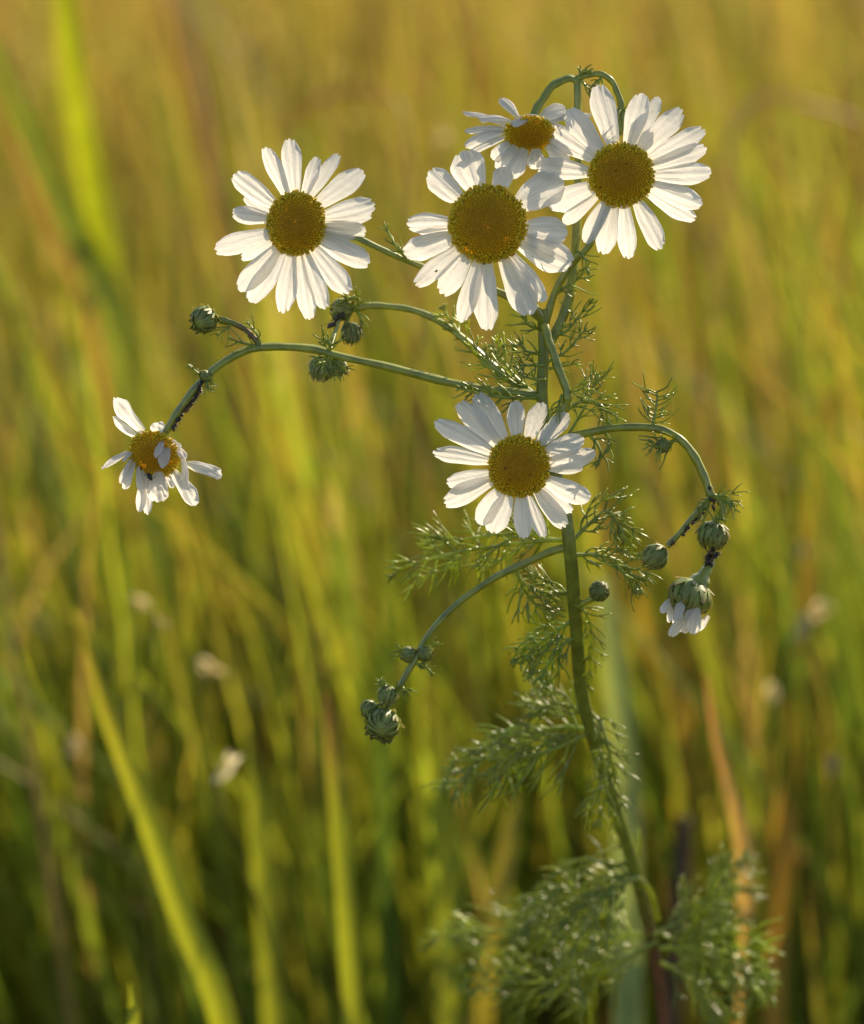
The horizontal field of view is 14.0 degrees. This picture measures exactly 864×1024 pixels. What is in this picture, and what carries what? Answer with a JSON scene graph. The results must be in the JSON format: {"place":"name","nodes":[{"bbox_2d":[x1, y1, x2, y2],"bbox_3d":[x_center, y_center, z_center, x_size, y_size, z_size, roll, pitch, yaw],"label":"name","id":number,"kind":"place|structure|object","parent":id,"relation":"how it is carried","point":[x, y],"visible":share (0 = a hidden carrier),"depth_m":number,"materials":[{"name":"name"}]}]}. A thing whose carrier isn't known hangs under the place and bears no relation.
{"place":"outdoors","nodes":[
{"label":"outdoors","id":0,"kind":"place"},
{"bbox_2d":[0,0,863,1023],"bbox_3d":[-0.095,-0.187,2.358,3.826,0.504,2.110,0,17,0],"label":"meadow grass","id":1,"kind":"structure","parent":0,"point":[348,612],"depth_m":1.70,"materials":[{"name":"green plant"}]},
{"bbox_2d":[0,0,863,447],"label":"grass","id":2,"kind":"structure","parent":0,"point":[12,38],"depth_m":2.94,"materials":[{"name":"plant"}]},
{"bbox_2d":[0,0,863,1023],"bbox_3d":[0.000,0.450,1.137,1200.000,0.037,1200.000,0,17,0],"label":"ground","id":3,"kind":"structure","parent":0,"point":[576,866],"depth_m":2.04,"materials":[{"name":"plant"}]},
{"bbox_2d":[52,735,79,1023],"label":"seed head","id":4,"kind":"object","parent":3,"relation":"on","point":[73,744],"visible":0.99,"depth_m":1.45},
{"bbox_2d":[10,132,169,771],"bbox_3d":[-0.169,0.027,1.782,0.010,0.421,0.153,-11,20,-32],"label":"grass blade","id":5,"kind":"object","parent":3,"relation":"on","point":[91,326],"depth_m":1.74,"materials":[{"name":"plant"}]},
{"bbox_2d":[52,0,144,690],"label":"grass blade","id":6,"kind":"object","parent":3,"relation":"on","point":[82,134],"depth_m":1.63,"materials":[{"name":"plant"}]},
{"bbox_2d":[0,41,201,895],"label":"grass blade","id":7,"kind":"object","parent":3,"relation":"on","point":[68,216],"depth_m":1.66,"materials":[{"name":"green plant"}]},
{"bbox_2d":[128,983,139,1023],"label":"grass blade","id":8,"kind":"object","parent":3,"relation":"on","point":[133,1013],"depth_m":1.14,"materials":[{"name":"plant"}]},
{"bbox_2d":[126,595,150,1023],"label":"grass stalk","id":9,"kind":"object","parent":3,"relation":"on","point":[141,602],"visible":0.98,"depth_m":1.42,"materials":[{"name":"green plant"}]},
{"bbox_2d":[75,607,237,1023],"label":"grass blade","id":10,"kind":"object","parent":3,"relation":"on","point":[197,948],"depth_m":1.26,"materials":[{"name":"green plant"}]},
{"bbox_2d":[145,615,169,1023],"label":"seed head","id":11,"kind":"object","parent":3,"relation":"on","point":[156,619],"visible":0.94,"depth_m":1.34},
{"bbox_2d":[196,657,236,1017],"bbox_3d":[-0.083,0.198,1.435,0.008,0.288,0.025,-14,22,-38],"label":"seed head","id":12,"kind":"object","parent":3,"relation":"on","point":[203,664],"visible":0.98,"depth_m":1.41},
{"bbox_2d":[179,0,266,794],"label":"dry grass stalk","id":13,"kind":"object","parent":3,"relation":"on","point":[207,137],"visible":0.73,"depth_m":1.79,"materials":[{"name":"plant"}]},
{"bbox_2d":[213,750,283,1023],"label":"seed head","id":14,"kind":"object","parent":3,"relation":"on","point":[227,764],"visible":1,"depth_m":1.32},
{"bbox_2d":[245,730,284,1023],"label":"grass blade","id":15,"kind":"object","parent":3,"relation":"on","point":[262,878],"depth_m":1.40,"materials":[{"name":"green plant"}]},
{"bbox_2d":[323,692,361,1023],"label":"grass blade","id":16,"kind":"object","parent":3,"relation":"on","point":[347,942],"depth_m":1.28,"materials":[{"name":"green plant"}]},
{"bbox_2d":[272,88,430,777],"bbox_3d":[-0.021,0.047,1.625,0.039,0.474,0.157,-9,19,-26],"label":"dry grass stalk","id":17,"kind":"object","parent":3,"relation":"on","point":[327,97],"visible":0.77,"depth_m":1.56,"materials":[{"name":"plant"}]},
{"bbox_2d":[388,414,407,659],"bbox_3d":[-0.020,0.110,1.636,0.009,0.349,0.116,-2,17,-6],"label":"dry grass stalk","id":18,"kind":"object","parent":3,"relation":"on","point":[403,466],"visible":0.25,"depth_m":1.54,"materials":[{"name":"yellow plant"}]},
{"bbox_2d":[0,799,863,1023],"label":"turf","id":19,"kind":"structure","parent":3,"relation":"on","point":[106,1016],"depth_m":1.61,"materials":[{"name":"green plant"}]},
{"bbox_2d":[101,64,785,1023],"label":"chamomile plant","id":20,"kind":"object","parent":3,"relation":"on","point":[291,250],"visible":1,"depth_m":1.00,"materials":[{"name":"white plant"}]},
{"bbox_2d":[143,473,154,481],"bbox_3d":[-0.080,-0.010,0.997,0.003,0.003,0.002,0,17,0],"label":"beetle","id":21,"kind":"object","parent":20,"relation":"on","point":[149,475],"visible":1,"depth_m":1.00},
{"bbox_2d":[329,321,335,329],"bbox_3d":[-0.029,-0.054,1.016,0.003,0.003,0.002,0,17,0],"label":"aphid","id":22,"kind":"object","parent":20,"relation":"attached to","point":[332,324],"visible":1,"depth_m":1.01,"materials":[{"name":"black"}]},
{"bbox_2d":[430,702,462,1023],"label":"grass blade","id":23,"kind":"object","parent":3,"relation":"on","point":[449,869],"depth_m":1.44,"materials":[{"name":"green plant"}]},
{"bbox_2d":[437,133,478,702],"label":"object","id":24,"kind":"object","parent":3,"relation":"on","point":[442,138],"visible":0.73,"depth_m":1.70,"materials":[{"name":"green plant"}]},
{"bbox_2d":[472,793,519,1023],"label":"grass blade","id":25,"kind":"object","parent":3,"relation":"on","point":[501,878],"depth_m":1.36,"materials":[{"name":"green plant"}]},
{"bbox_2d":[599,576,642,1023],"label":"grass blade","id":26,"kind":"object","parent":3,"relation":"on","point":[629,1007],"depth_m":1.36,"materials":[{"name":"green plant"}]},
{"bbox_2d":[630,561,703,1023],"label":"grass blade","id":27,"kind":"object","parent":3,"relation":"on","point":[674,695],"depth_m":1.51,"materials":[{"name":"green plant"}]},
{"bbox_2d":[663,817,691,1023],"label":"dead stalk","id":28,"kind":"object","parent":3,"relation":"on","point":[681,861],"visible":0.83,"depth_m":1.37,"materials":[{"name":"plant"}]},
{"bbox_2d":[705,674,754,1023],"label":"dry grass leaf","id":29,"kind":"object","parent":3,"relation":"on","point":[741,832],"visible":0.87,"depth_m":1.29,"materials":[{"name":"plant"}]},
{"bbox_2d":[742,681,778,1007],"bbox_3d":[0.126,0.194,1.474,0.044,0.272,0.012,16,23,42],"label":"seed head","id":30,"kind":"object","parent":3,"relation":"on","point":[772,692],"visible":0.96,"depth_m":1.44},
{"bbox_2d":[683,93,863,1023],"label":"dry grass stalk","id":31,"kind":"object","parent":3,"relation":"on","point":[774,96],"visible":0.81,"depth_m":1.66,"materials":[{"name":"yellow plant"}]},
{"bbox_2d":[764,794,795,1023],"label":"grass blade","id":32,"kind":"object","parent":3,"relation":"on","point":[781,867],"depth_m":1.45,"materials":[{"name":"plant"}]},
{"bbox_2d":[761,541,808,1023],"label":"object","id":33,"kind":"object","parent":3,"relation":"on","point":[802,549],"visible":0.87,"depth_m":1.54,"materials":[{"name":"green plant"}]},
{"bbox_2d":[773,615,806,821],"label":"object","id":34,"kind":"object","parent":3,"relation":"on","point":[800,630],"visible":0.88,"depth_m":1.47,"materials":[{"name":"green plant"}]},
{"bbox_2d":[763,393,839,1023],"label":"grass blade","id":35,"kind":"object","parent":3,"relation":"on","point":[810,596],"depth_m":1.61,"materials":[{"name":"green plant"}]},
{"bbox_2d":[803,600,833,1023],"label":"seed head","id":36,"kind":"object","parent":3,"relation":"on","point":[818,610],"visible":0.98,"depth_m":1.46},
{"bbox_2d":[820,754,837,1010],"bbox_3d":[0.163,0.208,1.476,0.006,0.244,0.050,0,17,0],"label":"seed head","id":37,"kind":"object","parent":3,"relation":"on","point":[832,760],"visible":0.98,"depth_m":1.45},
{"bbox_2d":[823,449,852,1023],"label":"grass blade","id":38,"kind":"object","parent":3,"relation":"on","point":[841,799],"depth_m":1.57,"materials":[{"name":"green plant"}]}
]}

